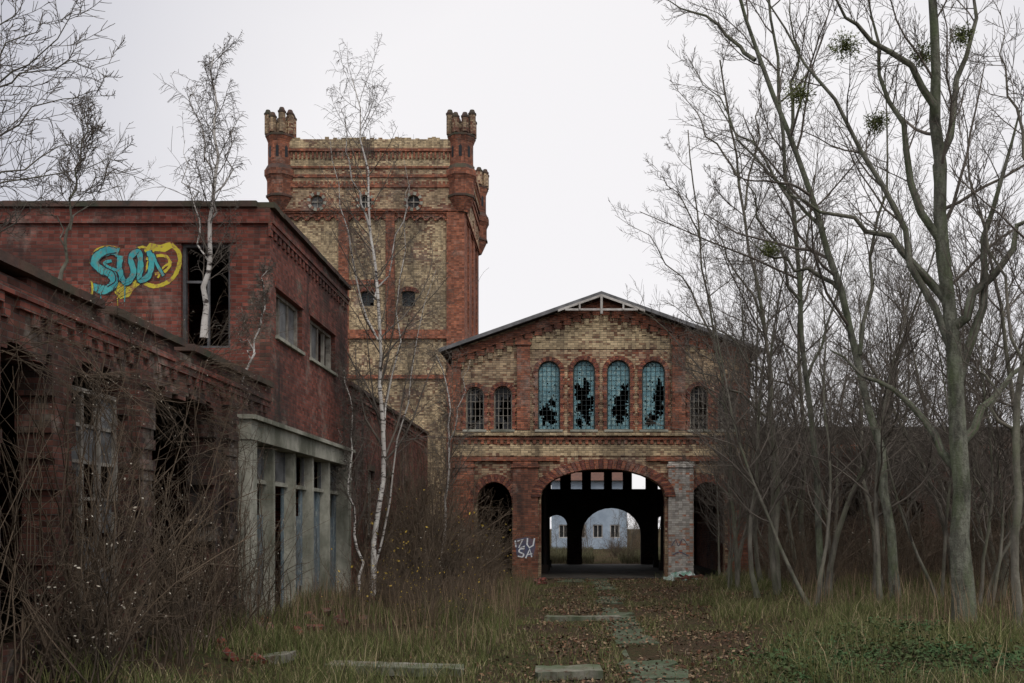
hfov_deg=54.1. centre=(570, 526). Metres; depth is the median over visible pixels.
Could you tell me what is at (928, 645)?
bramble ground cover
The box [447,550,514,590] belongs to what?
bare shrub
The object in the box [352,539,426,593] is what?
bare shrub
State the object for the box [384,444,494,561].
bare shrub
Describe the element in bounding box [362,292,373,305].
window
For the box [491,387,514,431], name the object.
window
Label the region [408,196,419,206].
round window
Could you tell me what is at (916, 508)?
bare tree
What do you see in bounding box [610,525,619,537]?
window
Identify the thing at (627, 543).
bare shrub
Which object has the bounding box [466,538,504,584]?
bare shrub
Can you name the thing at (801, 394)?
bare tree
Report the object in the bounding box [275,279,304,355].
window
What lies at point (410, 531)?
bare shrub
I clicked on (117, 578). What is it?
bare shrub
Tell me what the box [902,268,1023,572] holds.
bare tree
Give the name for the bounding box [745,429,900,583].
bare shrub
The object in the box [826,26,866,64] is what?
mistletoe clump
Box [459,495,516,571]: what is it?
bare shrub
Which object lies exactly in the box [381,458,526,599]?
bare shrub
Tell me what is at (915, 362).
bare tree
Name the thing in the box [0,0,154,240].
bare tree
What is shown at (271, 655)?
concrete slab
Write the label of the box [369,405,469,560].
bare shrub
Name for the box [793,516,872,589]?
bare shrub
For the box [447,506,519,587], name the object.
bare shrub
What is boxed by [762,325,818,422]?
bare tree
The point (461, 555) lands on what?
bare shrub
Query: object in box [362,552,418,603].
bare shrub
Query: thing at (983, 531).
bare shrub
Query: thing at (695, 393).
window
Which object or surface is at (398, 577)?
bare shrub
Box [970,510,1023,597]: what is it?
bare shrub
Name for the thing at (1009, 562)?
bare shrub
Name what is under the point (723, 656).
leaf litter
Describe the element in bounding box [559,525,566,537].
window
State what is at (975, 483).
bare tree
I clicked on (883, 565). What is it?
bare shrub
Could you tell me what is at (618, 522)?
bare tree
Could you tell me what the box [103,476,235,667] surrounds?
bare shrub
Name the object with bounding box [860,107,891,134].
mistletoe clump
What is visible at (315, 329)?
window
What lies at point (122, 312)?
bare shrub
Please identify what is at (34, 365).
bare shrub
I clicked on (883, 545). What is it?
bare tree
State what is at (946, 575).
bare shrub
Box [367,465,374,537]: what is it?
window
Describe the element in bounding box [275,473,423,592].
bare shrub
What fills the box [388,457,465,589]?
bare shrub
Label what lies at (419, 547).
bare shrub
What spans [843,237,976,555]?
bare tree
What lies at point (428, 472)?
climbing vine
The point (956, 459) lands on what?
bare tree
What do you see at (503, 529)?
bare shrub
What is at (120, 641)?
bare shrub
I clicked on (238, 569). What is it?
bare shrub
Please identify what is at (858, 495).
bare tree
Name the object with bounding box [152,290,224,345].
bare shrub
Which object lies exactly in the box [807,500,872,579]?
bare shrub
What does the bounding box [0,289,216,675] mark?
bare shrub
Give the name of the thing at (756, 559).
bare tree
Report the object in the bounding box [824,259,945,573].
bare tree
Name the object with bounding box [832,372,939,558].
bare tree
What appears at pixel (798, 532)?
bare shrub
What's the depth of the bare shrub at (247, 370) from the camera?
14.07 m
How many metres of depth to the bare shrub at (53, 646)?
9.17 m
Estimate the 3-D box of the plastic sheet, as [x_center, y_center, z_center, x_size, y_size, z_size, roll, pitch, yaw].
[3.709,1.701,33.603,1.279,0.480,0.850,0,0,0]
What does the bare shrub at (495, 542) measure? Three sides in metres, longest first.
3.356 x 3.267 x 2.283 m
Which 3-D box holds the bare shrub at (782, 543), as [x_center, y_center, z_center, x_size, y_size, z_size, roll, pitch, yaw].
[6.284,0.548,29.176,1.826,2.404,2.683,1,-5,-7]
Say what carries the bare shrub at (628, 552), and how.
on the ground at (635, 652)
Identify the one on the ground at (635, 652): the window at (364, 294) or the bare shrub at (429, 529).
the bare shrub at (429, 529)
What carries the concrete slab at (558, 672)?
on the ground at (635, 652)
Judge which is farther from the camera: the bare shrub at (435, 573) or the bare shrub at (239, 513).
the bare shrub at (435, 573)
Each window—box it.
[71,385,117,606]
[174,231,235,347]
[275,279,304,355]
[309,308,337,376]
[311,196,322,207]
[361,196,370,207]
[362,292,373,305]
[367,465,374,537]
[387,470,393,532]
[402,292,414,305]
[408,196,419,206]
[463,387,486,431]
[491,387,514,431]
[535,361,562,431]
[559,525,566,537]
[570,360,597,431]
[593,525,602,537]
[604,360,632,431]
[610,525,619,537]
[639,361,667,431]
[687,386,709,431]
[716,390,734,431]
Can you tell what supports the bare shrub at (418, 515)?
on the ground at (635, 652)
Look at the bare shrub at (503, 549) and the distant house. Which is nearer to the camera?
the bare shrub at (503, 549)
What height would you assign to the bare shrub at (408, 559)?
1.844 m
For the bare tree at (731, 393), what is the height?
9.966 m
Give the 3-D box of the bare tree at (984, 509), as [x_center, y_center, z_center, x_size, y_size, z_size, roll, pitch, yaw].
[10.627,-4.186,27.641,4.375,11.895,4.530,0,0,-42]
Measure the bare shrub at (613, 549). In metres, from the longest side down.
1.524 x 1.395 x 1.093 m
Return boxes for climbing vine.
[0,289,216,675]
[0,293,145,682]
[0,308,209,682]
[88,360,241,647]
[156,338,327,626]
[342,422,403,585]
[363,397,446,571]
[396,408,423,536]
[410,440,447,523]
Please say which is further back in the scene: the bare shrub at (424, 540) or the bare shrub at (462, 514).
the bare shrub at (462, 514)
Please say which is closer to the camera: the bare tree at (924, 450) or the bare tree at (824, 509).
the bare tree at (824, 509)
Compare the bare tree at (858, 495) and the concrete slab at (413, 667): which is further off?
the bare tree at (858, 495)
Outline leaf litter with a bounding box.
[49,577,1022,682]
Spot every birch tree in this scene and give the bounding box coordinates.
[117,30,251,338]
[210,256,278,384]
[295,32,490,594]
[315,345,381,589]
[419,333,490,562]
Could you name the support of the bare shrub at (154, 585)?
on the ground at (635, 652)
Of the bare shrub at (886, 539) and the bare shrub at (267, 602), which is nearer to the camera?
the bare shrub at (267, 602)
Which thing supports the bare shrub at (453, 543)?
on the ground at (635, 652)
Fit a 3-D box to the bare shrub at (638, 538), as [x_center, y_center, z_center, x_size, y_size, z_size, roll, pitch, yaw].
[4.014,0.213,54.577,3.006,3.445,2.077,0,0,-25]
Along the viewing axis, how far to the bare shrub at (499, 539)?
32.34 m
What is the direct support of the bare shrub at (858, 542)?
on the ground at (635, 652)
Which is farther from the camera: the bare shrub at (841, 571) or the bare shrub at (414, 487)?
the bare shrub at (414, 487)
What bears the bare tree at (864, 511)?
on the ground at (635, 652)
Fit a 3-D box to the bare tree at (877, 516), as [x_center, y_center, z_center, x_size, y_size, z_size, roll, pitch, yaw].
[6.314,-3.113,20.048,3.788,9.571,3.551,4,-11,-7]
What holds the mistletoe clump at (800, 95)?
attached to the bare tree at (956, 459)
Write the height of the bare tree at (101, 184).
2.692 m
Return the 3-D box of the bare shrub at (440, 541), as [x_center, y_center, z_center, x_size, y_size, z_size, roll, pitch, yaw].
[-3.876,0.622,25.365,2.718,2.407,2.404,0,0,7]
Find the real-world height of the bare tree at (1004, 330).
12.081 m
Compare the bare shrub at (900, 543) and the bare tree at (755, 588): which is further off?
the bare shrub at (900, 543)
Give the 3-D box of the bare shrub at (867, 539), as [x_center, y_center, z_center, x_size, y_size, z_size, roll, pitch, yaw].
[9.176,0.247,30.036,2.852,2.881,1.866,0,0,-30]
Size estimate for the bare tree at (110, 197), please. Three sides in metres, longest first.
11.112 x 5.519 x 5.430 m
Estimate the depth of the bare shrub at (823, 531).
33.51 m
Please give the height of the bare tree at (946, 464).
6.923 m
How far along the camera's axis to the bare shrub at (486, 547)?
29.41 m
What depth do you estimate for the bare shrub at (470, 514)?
31.89 m
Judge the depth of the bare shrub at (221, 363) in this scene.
13.64 m
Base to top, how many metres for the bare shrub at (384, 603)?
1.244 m
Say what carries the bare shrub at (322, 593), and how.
on the ground at (635, 652)
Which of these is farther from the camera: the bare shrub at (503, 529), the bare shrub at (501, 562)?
the bare shrub at (503, 529)
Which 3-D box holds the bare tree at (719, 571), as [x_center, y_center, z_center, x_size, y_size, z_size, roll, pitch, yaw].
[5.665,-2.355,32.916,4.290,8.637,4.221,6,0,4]
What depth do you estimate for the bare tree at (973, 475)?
22.73 m
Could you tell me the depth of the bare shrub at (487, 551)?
27.81 m
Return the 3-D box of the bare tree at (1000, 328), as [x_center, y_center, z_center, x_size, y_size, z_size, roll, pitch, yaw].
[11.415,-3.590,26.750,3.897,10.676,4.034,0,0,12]
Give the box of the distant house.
[551,472,626,548]
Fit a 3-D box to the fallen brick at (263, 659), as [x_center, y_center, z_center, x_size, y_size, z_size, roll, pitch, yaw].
[-3.655,1.552,11.751,0.120,0.068,0.250,34,-10,25]
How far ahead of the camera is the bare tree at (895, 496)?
20.41 m
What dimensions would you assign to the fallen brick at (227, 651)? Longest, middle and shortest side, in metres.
0.250 x 0.120 x 0.068 m
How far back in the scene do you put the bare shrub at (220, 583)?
13.15 m
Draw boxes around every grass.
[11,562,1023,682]
[550,546,659,563]
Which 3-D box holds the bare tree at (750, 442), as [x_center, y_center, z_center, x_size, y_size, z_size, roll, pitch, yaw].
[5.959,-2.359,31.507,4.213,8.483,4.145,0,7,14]
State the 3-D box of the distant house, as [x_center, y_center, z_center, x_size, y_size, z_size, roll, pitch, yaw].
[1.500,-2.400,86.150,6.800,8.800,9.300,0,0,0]
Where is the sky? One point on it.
(569, 99)
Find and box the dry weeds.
[270,552,1023,653]
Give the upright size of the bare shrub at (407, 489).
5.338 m
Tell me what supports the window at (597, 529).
in the distant house
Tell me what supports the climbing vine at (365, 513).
attached to the factory building at (308, 281)
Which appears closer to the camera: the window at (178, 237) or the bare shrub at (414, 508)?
the window at (178, 237)
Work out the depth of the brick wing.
36.00 m
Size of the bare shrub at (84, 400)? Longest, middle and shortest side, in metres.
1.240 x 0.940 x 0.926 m
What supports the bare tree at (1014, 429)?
on the ground at (635, 652)
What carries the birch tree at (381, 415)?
on the ground at (635, 652)
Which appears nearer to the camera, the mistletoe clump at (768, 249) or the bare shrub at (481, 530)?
the mistletoe clump at (768, 249)
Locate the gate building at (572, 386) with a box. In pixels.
[438,291,762,578]
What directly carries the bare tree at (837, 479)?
on the ground at (635, 652)
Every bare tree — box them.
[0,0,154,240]
[3,90,133,279]
[45,176,211,200]
[48,107,159,200]
[551,516,565,551]
[608,125,774,591]
[610,488,630,545]
[615,0,895,597]
[618,513,638,547]
[636,167,905,605]
[650,20,826,591]
[656,0,922,599]
[674,149,853,594]
[676,81,895,583]
[676,288,788,512]
[678,211,809,583]
[679,231,818,577]
[682,337,815,575]
[684,392,770,590]
[685,294,805,564]
[686,328,826,573]
[690,396,766,582]
[694,184,800,597]
[697,179,841,584]
[699,316,820,569]
[721,296,819,571]
[743,0,1023,621]
[745,199,950,572]
[745,276,859,582]
[751,300,805,420]
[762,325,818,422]
[764,383,854,559]
[772,121,986,606]
[777,237,921,592]
[780,272,912,534]
[780,335,860,566]
[797,94,1002,596]
[800,270,985,569]
[802,317,852,425]
[814,194,1023,602]
[816,241,941,538]
[820,248,944,583]
[821,390,938,574]
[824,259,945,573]
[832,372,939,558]
[836,320,1011,574]
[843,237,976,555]
[851,290,947,564]
[857,150,1022,578]
[857,215,992,519]
[870,356,950,507]
[876,254,1023,587]
[886,221,1023,576]
[888,316,1009,585]
[900,17,1023,600]
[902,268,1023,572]
[910,332,947,424]
[918,0,1023,626]
[925,192,1023,506]
[926,227,1023,607]
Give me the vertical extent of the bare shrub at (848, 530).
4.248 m
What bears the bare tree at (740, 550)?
on the ground at (635, 652)
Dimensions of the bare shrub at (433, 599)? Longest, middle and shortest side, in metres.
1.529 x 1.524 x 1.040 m
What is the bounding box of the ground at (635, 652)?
[0,529,1023,682]
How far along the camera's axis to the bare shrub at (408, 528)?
26.75 m
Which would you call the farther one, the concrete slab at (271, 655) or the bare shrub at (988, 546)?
the bare shrub at (988, 546)
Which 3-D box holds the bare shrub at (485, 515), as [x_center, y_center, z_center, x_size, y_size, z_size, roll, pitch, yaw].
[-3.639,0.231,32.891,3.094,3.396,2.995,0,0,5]
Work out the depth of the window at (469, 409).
35.15 m
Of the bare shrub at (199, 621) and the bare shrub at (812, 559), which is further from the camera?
the bare shrub at (812, 559)
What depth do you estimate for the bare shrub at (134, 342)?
11.08 m
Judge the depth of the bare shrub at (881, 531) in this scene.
31.74 m
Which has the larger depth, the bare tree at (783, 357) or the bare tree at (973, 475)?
the bare tree at (783, 357)
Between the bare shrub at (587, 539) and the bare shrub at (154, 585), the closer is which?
the bare shrub at (154, 585)
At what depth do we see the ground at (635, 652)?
15.43 m
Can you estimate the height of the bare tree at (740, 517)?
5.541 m
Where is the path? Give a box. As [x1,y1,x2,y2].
[558,578,689,682]
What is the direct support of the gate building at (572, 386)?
on the ground at (635, 652)
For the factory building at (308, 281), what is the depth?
16.60 m
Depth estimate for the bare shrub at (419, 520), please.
26.63 m
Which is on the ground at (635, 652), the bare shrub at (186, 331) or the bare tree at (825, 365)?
the bare tree at (825, 365)
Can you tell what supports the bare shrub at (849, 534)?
on the ground at (635, 652)
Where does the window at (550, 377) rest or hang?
in the gate building at (572, 386)
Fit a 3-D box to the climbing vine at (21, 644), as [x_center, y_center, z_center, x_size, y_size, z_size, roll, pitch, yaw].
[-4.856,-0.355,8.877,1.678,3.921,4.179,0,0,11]
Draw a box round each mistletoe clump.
[759,241,779,259]
[779,75,817,113]
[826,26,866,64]
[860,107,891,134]
[906,40,930,69]
[949,21,976,51]
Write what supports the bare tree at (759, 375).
on the ground at (635, 652)
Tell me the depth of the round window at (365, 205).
45.94 m
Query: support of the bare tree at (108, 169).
on the ground at (635, 652)
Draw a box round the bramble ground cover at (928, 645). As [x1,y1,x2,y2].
[706,613,1023,682]
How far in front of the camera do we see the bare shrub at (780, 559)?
27.38 m
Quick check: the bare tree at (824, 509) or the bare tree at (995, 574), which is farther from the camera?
the bare tree at (824, 509)
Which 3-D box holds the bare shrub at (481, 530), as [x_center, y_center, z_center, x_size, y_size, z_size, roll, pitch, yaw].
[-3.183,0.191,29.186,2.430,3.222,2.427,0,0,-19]
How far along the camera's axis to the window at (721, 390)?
35.15 m
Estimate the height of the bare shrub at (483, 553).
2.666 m
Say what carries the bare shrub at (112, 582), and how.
on the ground at (635, 652)
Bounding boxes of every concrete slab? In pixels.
[263,650,295,663]
[324,660,463,677]
[535,664,602,680]
[544,615,620,621]
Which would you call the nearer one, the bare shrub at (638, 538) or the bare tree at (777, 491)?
the bare tree at (777, 491)
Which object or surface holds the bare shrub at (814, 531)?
on the ground at (635, 652)
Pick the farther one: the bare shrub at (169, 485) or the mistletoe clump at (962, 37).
the mistletoe clump at (962, 37)
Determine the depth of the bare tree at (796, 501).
31.00 m
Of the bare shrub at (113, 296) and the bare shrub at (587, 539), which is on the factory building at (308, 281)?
the bare shrub at (113, 296)
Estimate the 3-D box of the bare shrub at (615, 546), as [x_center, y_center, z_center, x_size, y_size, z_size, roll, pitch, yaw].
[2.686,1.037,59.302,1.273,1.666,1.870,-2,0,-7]
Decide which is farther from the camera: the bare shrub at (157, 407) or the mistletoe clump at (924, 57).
the mistletoe clump at (924, 57)
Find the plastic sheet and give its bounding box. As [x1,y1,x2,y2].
[663,570,696,580]
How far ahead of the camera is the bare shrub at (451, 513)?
23.21 m
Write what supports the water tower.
on the ground at (635, 652)
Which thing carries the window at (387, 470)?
in the factory building at (308, 281)
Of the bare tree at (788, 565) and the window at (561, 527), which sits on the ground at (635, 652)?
the bare tree at (788, 565)
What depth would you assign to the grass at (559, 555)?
56.15 m
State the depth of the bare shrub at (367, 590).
19.35 m
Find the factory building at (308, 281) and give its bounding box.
[0,200,428,682]
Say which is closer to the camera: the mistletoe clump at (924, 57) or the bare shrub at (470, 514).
the mistletoe clump at (924, 57)
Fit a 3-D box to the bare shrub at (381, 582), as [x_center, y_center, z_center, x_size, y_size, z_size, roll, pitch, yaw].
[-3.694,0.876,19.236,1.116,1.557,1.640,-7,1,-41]
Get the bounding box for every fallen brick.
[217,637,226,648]
[223,647,238,661]
[251,652,267,663]
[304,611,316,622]
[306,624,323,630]
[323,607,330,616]
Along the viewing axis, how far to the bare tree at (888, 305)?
32.78 m
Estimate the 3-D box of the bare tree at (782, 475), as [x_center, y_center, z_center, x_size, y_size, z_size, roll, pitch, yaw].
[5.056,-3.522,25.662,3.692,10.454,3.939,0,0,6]
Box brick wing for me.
[750,426,1023,575]
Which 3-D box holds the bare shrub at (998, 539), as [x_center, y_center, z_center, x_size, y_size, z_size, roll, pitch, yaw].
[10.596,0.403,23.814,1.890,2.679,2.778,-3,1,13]
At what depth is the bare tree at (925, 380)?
46.41 m
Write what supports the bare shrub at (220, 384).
attached to the factory building at (308, 281)
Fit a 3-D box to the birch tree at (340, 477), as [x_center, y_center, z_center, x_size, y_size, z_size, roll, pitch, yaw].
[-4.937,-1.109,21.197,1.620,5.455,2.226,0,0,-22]
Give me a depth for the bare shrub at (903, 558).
24.00 m
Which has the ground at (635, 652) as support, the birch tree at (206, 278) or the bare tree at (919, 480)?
the bare tree at (919, 480)
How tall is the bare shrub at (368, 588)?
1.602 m
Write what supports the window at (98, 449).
in the factory building at (308, 281)
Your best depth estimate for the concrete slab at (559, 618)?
19.21 m
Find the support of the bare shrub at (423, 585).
on the ground at (635, 652)
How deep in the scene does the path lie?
15.38 m
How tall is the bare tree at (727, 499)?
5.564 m
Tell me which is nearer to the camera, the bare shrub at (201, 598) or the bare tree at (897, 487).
the bare shrub at (201, 598)
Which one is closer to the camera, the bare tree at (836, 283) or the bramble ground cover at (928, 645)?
the bramble ground cover at (928, 645)
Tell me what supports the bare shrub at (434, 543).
on the ground at (635, 652)
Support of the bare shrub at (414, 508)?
on the ground at (635, 652)
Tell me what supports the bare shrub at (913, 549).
on the ground at (635, 652)
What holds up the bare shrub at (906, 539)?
on the ground at (635, 652)
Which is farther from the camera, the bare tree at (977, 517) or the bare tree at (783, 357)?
the bare tree at (783, 357)
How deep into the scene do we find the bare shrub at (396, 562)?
23.02 m
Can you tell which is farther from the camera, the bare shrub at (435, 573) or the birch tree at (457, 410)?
the birch tree at (457, 410)
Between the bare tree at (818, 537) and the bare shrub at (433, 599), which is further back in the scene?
the bare tree at (818, 537)
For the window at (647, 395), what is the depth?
35.10 m
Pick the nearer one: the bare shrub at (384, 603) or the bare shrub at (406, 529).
the bare shrub at (384, 603)
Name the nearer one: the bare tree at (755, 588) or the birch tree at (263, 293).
the birch tree at (263, 293)
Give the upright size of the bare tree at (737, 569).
12.523 m
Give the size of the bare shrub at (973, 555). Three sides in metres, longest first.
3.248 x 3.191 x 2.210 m
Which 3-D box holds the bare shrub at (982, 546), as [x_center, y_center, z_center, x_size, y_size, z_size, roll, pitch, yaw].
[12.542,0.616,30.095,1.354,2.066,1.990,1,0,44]
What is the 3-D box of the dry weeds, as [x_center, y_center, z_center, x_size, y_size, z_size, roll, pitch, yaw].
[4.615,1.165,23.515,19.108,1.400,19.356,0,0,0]
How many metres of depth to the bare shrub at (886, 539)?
30.51 m
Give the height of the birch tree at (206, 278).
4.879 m
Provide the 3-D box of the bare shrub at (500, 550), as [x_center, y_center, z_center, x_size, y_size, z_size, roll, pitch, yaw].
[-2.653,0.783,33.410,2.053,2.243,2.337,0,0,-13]
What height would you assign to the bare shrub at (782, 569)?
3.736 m
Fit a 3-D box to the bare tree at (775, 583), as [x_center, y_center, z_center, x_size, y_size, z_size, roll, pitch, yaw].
[4.704,-3.432,23.096,3.680,10.374,3.784,0,0,-16]
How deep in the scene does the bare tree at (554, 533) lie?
65.72 m
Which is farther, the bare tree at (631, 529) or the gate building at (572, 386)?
the bare tree at (631, 529)
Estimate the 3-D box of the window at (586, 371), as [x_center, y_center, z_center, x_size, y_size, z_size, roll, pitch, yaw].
[0.455,-4.582,34.965,0.970,2.525,0.330,0,0,0]
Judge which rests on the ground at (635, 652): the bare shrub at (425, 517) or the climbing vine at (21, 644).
the bare shrub at (425, 517)
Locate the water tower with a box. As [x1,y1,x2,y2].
[264,107,488,532]
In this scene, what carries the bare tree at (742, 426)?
on the ground at (635, 652)
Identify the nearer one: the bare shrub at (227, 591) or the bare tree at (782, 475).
the bare shrub at (227, 591)
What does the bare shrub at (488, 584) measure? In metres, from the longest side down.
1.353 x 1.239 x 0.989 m
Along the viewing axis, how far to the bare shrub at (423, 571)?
21.35 m
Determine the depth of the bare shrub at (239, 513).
14.16 m
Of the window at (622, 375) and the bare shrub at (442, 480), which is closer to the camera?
the bare shrub at (442, 480)
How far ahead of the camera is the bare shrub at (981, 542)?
28.66 m
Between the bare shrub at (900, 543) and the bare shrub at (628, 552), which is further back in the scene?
the bare shrub at (628, 552)
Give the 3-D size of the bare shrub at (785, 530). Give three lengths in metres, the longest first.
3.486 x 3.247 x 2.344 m
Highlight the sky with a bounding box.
[0,0,1023,528]
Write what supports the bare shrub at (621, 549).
on the ground at (635, 652)
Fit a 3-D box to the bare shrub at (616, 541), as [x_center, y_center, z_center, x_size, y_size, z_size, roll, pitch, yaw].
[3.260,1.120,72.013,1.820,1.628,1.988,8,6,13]
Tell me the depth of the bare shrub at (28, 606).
9.31 m
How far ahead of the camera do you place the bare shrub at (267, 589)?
14.68 m
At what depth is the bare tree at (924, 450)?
32.22 m
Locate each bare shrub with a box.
[0,282,136,423]
[0,372,268,682]
[0,428,202,677]
[0,514,152,682]
[0,540,146,682]
[14,360,271,682]
[28,276,110,364]
[41,547,159,676]
[44,415,243,676]
[56,363,176,453]
[62,350,203,495]
[73,372,254,651]
[87,257,150,311]
[90,242,167,339]
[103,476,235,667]
[114,324,178,369]
[114,531,240,651]
[135,336,236,464]
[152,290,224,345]
[152,479,268,649]
[153,466,273,646]
[159,500,255,637]
[185,459,317,637]
[198,281,302,392]
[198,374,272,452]
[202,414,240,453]
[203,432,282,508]
[205,473,304,627]
[206,348,255,418]
[214,321,285,403]
[237,508,311,627]
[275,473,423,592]
[306,579,340,605]
[311,532,398,615]
[339,532,416,607]
[340,571,372,599]
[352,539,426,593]
[357,571,389,606]
[359,433,453,582]
[360,496,448,594]
[361,553,422,609]
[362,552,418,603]
[368,474,489,577]
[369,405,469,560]
[374,548,441,604]
[375,539,448,604]
[378,532,430,590]
[379,559,443,618]
[380,507,473,585]
[381,394,484,557]
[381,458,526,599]
[382,475,432,570]
[382,526,459,595]
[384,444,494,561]
[384,492,482,590]
[386,489,470,602]
[386,491,500,568]
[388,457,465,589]
[388,484,473,570]
[388,496,453,537]
[389,481,463,552]
[389,489,469,555]
[389,498,469,559]
[390,415,520,593]
[390,511,480,579]
[393,457,507,574]
[396,450,435,527]
[397,548,477,625]
[404,478,509,579]
[410,481,501,545]
[417,538,472,602]
[418,547,458,597]
[422,498,530,593]
[427,507,526,576]
[431,517,478,584]
[432,495,502,549]
[433,480,505,565]
[437,523,489,586]
[439,491,510,551]
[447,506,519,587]
[447,546,498,601]
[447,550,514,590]
[456,512,522,587]
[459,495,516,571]
[463,529,519,586]
[463,564,502,600]
[466,518,500,583]
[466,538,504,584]
[472,485,538,575]
[473,520,516,571]
[475,520,520,582]
[476,513,514,569]
[561,520,598,550]
[598,535,616,551]
[602,540,619,555]
[607,532,624,556]
[608,531,626,550]
[610,540,630,555]
[617,533,639,550]
[619,544,637,558]
[624,515,660,556]
[625,520,639,557]
[732,484,833,568]
[738,453,824,582]
[744,512,824,581]
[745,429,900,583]
[752,506,824,578]
[755,502,830,590]
[778,480,853,584]
[779,504,832,577]
[786,520,847,581]
[791,501,851,559]
[793,486,883,575]
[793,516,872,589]
[806,468,894,574]
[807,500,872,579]
[833,483,926,571]
[841,474,951,593]
[842,490,915,575]
[842,520,928,566]
[843,500,919,571]
[843,507,871,576]
[844,482,950,577]
[866,499,949,579]
[882,491,948,588]
[883,483,994,577]
[913,522,975,579]
[917,436,1023,601]
[917,467,1000,573]
[950,482,1022,582]
[970,495,1023,588]
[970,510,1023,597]
[970,521,1003,577]
[971,513,1021,582]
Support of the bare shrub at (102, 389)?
attached to the factory building at (308, 281)
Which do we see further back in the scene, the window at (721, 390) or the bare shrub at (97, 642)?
the window at (721, 390)
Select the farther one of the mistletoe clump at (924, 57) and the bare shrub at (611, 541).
the bare shrub at (611, 541)
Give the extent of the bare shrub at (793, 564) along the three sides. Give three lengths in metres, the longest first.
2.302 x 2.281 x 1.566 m
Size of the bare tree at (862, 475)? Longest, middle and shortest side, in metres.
10.120 x 4.337 x 3.360 m
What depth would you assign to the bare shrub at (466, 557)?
25.85 m
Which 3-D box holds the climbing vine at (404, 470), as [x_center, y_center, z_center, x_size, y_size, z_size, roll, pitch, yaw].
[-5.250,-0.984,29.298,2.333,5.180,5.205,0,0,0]
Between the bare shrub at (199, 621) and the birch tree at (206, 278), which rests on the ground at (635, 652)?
the bare shrub at (199, 621)
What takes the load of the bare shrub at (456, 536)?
on the ground at (635, 652)
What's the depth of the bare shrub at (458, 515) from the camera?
27.09 m
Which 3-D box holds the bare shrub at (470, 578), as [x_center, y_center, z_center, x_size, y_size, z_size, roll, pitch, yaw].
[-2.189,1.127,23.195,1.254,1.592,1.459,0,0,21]
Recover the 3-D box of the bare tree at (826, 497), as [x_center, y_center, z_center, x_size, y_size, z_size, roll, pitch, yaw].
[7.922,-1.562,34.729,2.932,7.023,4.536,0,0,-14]
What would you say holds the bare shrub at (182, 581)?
on the ground at (635, 652)
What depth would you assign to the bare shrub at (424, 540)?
22.06 m
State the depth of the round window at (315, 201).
45.94 m
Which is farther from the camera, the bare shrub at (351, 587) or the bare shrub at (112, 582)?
the bare shrub at (351, 587)
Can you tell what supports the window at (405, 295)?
in the water tower
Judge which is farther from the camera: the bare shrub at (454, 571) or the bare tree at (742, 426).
the bare tree at (742, 426)
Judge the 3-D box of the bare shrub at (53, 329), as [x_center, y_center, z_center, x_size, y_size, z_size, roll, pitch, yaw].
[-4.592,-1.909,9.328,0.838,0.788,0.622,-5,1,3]
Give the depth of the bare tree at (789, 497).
31.95 m

